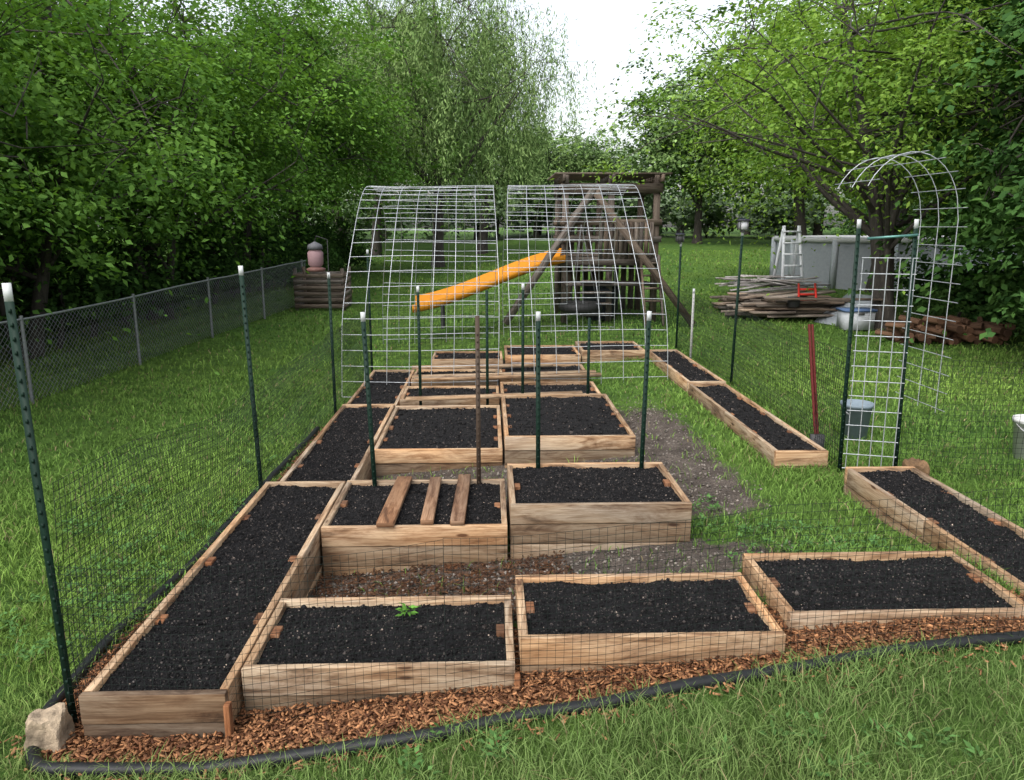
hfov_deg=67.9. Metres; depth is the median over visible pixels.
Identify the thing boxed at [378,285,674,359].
garden netting
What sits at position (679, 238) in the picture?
solar light
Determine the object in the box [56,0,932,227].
sky
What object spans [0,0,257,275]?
maple tree
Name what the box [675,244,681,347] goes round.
fence post
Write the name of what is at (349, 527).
raised garden bed
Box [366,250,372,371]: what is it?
fence post
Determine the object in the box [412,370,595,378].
loose wood plank
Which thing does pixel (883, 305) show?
wire gate
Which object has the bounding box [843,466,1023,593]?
raised garden bed
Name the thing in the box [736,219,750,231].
solar light
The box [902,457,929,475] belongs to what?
rock
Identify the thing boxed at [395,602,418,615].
weed seedling
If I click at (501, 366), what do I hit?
loose wood plank
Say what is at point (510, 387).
raised garden bed
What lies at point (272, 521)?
raised garden bed
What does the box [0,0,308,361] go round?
maple tree
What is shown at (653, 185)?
wooden playset
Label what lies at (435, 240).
cattle panel arch
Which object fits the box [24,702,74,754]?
rock
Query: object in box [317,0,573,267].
willow tree
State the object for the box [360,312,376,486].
fence post
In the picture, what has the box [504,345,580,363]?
raised garden bed
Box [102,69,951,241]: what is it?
distant trees
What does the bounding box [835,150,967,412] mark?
cattle panel arch
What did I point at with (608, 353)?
raised garden bed
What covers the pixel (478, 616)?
raised garden bed
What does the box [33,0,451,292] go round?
maple tree
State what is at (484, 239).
willow tree
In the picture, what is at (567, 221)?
cattle panel arch
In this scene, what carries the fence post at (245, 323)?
on the ground at (514, 242)
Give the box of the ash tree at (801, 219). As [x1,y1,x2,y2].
[679,0,910,235]
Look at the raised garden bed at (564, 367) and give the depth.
10.78 m
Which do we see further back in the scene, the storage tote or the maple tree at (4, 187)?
the storage tote
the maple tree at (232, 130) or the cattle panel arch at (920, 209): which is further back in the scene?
the maple tree at (232, 130)
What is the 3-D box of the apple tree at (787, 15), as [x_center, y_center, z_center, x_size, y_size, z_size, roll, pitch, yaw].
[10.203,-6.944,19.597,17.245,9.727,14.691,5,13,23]
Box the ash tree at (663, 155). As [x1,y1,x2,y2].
[591,45,781,243]
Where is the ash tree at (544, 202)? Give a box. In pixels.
[491,117,597,237]
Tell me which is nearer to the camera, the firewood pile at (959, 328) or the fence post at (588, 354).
the fence post at (588, 354)
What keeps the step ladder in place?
on the ground at (514, 242)
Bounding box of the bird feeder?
[307,236,328,279]
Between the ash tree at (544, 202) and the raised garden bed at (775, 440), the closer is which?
the raised garden bed at (775, 440)
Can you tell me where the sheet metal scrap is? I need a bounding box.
[813,293,871,325]
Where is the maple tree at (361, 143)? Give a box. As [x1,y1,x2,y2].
[145,0,475,265]
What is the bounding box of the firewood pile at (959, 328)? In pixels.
[875,315,1015,344]
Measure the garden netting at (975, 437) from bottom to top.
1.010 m
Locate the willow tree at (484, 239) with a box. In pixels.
[390,0,599,254]
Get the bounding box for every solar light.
[675,233,684,243]
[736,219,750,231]
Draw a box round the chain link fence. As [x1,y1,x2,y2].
[0,259,305,410]
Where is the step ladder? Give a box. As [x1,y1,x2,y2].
[770,226,803,290]
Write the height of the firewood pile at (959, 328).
0.519 m
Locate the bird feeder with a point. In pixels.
(315, 257)
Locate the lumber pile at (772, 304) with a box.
[710,289,882,317]
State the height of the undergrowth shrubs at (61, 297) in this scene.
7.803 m
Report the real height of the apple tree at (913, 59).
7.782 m
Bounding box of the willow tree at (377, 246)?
[261,0,468,255]
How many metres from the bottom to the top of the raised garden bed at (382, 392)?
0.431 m
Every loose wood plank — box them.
[376,476,411,526]
[405,391,581,400]
[412,363,552,368]
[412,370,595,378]
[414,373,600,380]
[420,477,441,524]
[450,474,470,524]
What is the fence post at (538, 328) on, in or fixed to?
on the ground at (514, 242)
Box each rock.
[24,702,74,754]
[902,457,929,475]
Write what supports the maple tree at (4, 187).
on the ground at (514, 242)
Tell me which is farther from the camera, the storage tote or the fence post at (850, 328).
the storage tote
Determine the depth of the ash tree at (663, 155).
45.07 m
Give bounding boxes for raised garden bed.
[78,481,345,740]
[241,595,519,710]
[280,404,394,481]
[321,479,507,576]
[346,370,414,406]
[374,405,502,475]
[400,386,498,405]
[411,369,497,385]
[432,351,502,368]
[499,364,586,381]
[500,381,600,411]
[502,394,635,467]
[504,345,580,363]
[507,462,691,558]
[515,572,785,674]
[575,341,644,363]
[649,349,725,393]
[688,383,828,467]
[741,551,1023,630]
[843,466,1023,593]
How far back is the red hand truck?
15.26 m
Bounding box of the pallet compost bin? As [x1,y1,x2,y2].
[293,266,351,310]
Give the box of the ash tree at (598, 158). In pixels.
[545,128,646,234]
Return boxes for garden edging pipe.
[25,426,1023,777]
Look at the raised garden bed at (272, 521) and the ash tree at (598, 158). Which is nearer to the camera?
the raised garden bed at (272, 521)
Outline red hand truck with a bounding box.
[787,283,816,307]
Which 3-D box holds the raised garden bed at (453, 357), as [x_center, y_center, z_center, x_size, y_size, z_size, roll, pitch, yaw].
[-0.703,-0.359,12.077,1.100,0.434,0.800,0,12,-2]
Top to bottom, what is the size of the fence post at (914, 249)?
2.148 m
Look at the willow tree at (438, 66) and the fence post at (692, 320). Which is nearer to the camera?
the fence post at (692, 320)
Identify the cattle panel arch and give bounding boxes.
[342,185,499,385]
[502,184,667,383]
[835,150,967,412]
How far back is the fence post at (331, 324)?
8.89 m
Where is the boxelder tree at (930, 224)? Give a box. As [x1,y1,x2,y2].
[832,0,1023,339]
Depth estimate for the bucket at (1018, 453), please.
6.81 m
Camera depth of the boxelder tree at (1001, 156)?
10.71 m
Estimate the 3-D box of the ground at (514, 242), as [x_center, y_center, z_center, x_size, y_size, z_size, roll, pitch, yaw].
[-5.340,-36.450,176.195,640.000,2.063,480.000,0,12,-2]
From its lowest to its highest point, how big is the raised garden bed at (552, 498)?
0.567 m
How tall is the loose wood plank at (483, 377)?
0.070 m
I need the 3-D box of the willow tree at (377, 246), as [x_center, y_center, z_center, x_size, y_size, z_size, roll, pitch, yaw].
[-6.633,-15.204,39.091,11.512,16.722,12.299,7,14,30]
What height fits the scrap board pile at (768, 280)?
0.371 m
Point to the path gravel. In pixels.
(611, 559)
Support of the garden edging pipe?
on the ground at (514, 242)
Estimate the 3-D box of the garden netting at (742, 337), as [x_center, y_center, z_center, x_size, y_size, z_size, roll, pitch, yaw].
[2.848,-0.507,9.492,0.171,1.068,6.405,0,12,0]
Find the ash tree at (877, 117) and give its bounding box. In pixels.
[829,1,993,229]
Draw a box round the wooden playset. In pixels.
[412,172,695,328]
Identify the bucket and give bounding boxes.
[840,399,873,439]
[1012,414,1023,459]
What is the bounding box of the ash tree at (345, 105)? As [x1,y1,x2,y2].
[225,0,428,245]
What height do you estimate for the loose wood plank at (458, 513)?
0.036 m
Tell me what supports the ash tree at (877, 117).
on the ground at (514, 242)
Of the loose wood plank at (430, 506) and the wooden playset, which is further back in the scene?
the wooden playset
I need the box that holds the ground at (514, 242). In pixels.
[0,228,1023,779]
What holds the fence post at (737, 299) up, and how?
on the ground at (514, 242)
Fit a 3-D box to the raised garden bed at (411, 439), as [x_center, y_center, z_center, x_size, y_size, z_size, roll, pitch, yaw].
[-0.723,0.564,8.057,1.215,0.434,1.804,0,12,-2]
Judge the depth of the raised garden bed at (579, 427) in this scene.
7.37 m
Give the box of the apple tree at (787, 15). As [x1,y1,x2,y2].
[572,0,1020,291]
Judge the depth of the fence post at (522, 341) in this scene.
8.93 m
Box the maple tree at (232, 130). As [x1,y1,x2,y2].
[0,0,384,320]
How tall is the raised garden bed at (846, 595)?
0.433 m
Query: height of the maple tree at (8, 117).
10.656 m
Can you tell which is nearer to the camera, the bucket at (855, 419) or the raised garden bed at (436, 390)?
the bucket at (855, 419)
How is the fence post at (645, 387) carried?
on the ground at (514, 242)
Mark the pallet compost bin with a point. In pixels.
(312, 288)
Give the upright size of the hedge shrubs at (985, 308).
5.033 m
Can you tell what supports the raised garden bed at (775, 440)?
on the ground at (514, 242)
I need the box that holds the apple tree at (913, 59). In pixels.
[531,0,1023,330]
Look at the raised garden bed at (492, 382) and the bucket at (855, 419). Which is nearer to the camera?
the bucket at (855, 419)
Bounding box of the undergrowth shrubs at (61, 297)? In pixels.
[0,116,377,354]
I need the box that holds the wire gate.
[842,234,918,467]
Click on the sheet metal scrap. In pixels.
(828, 320)
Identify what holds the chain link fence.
on the ground at (514, 242)
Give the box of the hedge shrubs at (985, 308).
[805,172,1023,345]
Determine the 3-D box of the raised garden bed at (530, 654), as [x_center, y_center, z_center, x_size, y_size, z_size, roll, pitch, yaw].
[0.637,1.256,3.823,1.220,0.426,0.652,0,12,-2]
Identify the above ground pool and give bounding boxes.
[769,235,1023,291]
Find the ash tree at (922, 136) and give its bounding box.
[854,0,1021,215]
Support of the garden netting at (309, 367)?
on the ground at (514, 242)
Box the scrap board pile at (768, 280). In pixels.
[714,275,830,292]
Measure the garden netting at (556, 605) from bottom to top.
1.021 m
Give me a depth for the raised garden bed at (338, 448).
7.23 m
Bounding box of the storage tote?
[836,307,877,329]
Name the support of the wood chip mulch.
on the ground at (514, 242)
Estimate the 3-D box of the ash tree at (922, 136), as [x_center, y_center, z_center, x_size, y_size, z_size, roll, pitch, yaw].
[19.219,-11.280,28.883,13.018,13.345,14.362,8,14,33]
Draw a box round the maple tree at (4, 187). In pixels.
[0,0,239,374]
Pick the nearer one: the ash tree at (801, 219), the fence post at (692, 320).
the fence post at (692, 320)
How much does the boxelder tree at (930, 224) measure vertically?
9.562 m
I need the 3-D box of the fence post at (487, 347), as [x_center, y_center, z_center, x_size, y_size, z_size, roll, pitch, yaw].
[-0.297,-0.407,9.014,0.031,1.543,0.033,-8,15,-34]
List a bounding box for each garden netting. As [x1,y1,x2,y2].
[50,488,1023,726]
[53,303,371,719]
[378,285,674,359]
[676,287,853,469]
[898,356,1023,480]
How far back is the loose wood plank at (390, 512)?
5.31 m
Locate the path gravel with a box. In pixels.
[310,386,801,613]
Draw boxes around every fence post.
[1,283,78,727]
[238,266,262,489]
[327,272,336,414]
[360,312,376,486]
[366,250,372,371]
[416,286,421,405]
[475,315,480,483]
[485,290,488,404]
[521,284,523,392]
[536,311,540,468]
[586,318,590,393]
[639,311,651,468]
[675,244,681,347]
[689,289,694,358]
[730,232,743,383]
[837,219,861,472]
[893,219,918,465]
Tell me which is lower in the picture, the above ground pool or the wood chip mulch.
the wood chip mulch
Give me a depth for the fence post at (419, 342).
8.95 m
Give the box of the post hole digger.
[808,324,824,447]
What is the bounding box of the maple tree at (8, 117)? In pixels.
[0,1,108,314]
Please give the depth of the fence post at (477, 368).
5.73 m
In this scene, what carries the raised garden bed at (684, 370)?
on the ground at (514, 242)
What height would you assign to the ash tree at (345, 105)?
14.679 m
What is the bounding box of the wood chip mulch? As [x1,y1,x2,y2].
[0,428,1023,779]
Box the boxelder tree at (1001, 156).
[857,0,1023,342]
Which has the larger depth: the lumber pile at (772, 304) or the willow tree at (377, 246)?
the willow tree at (377, 246)
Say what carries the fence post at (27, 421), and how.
on the ground at (514, 242)
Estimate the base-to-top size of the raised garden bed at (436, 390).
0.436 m
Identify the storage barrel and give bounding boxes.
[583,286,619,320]

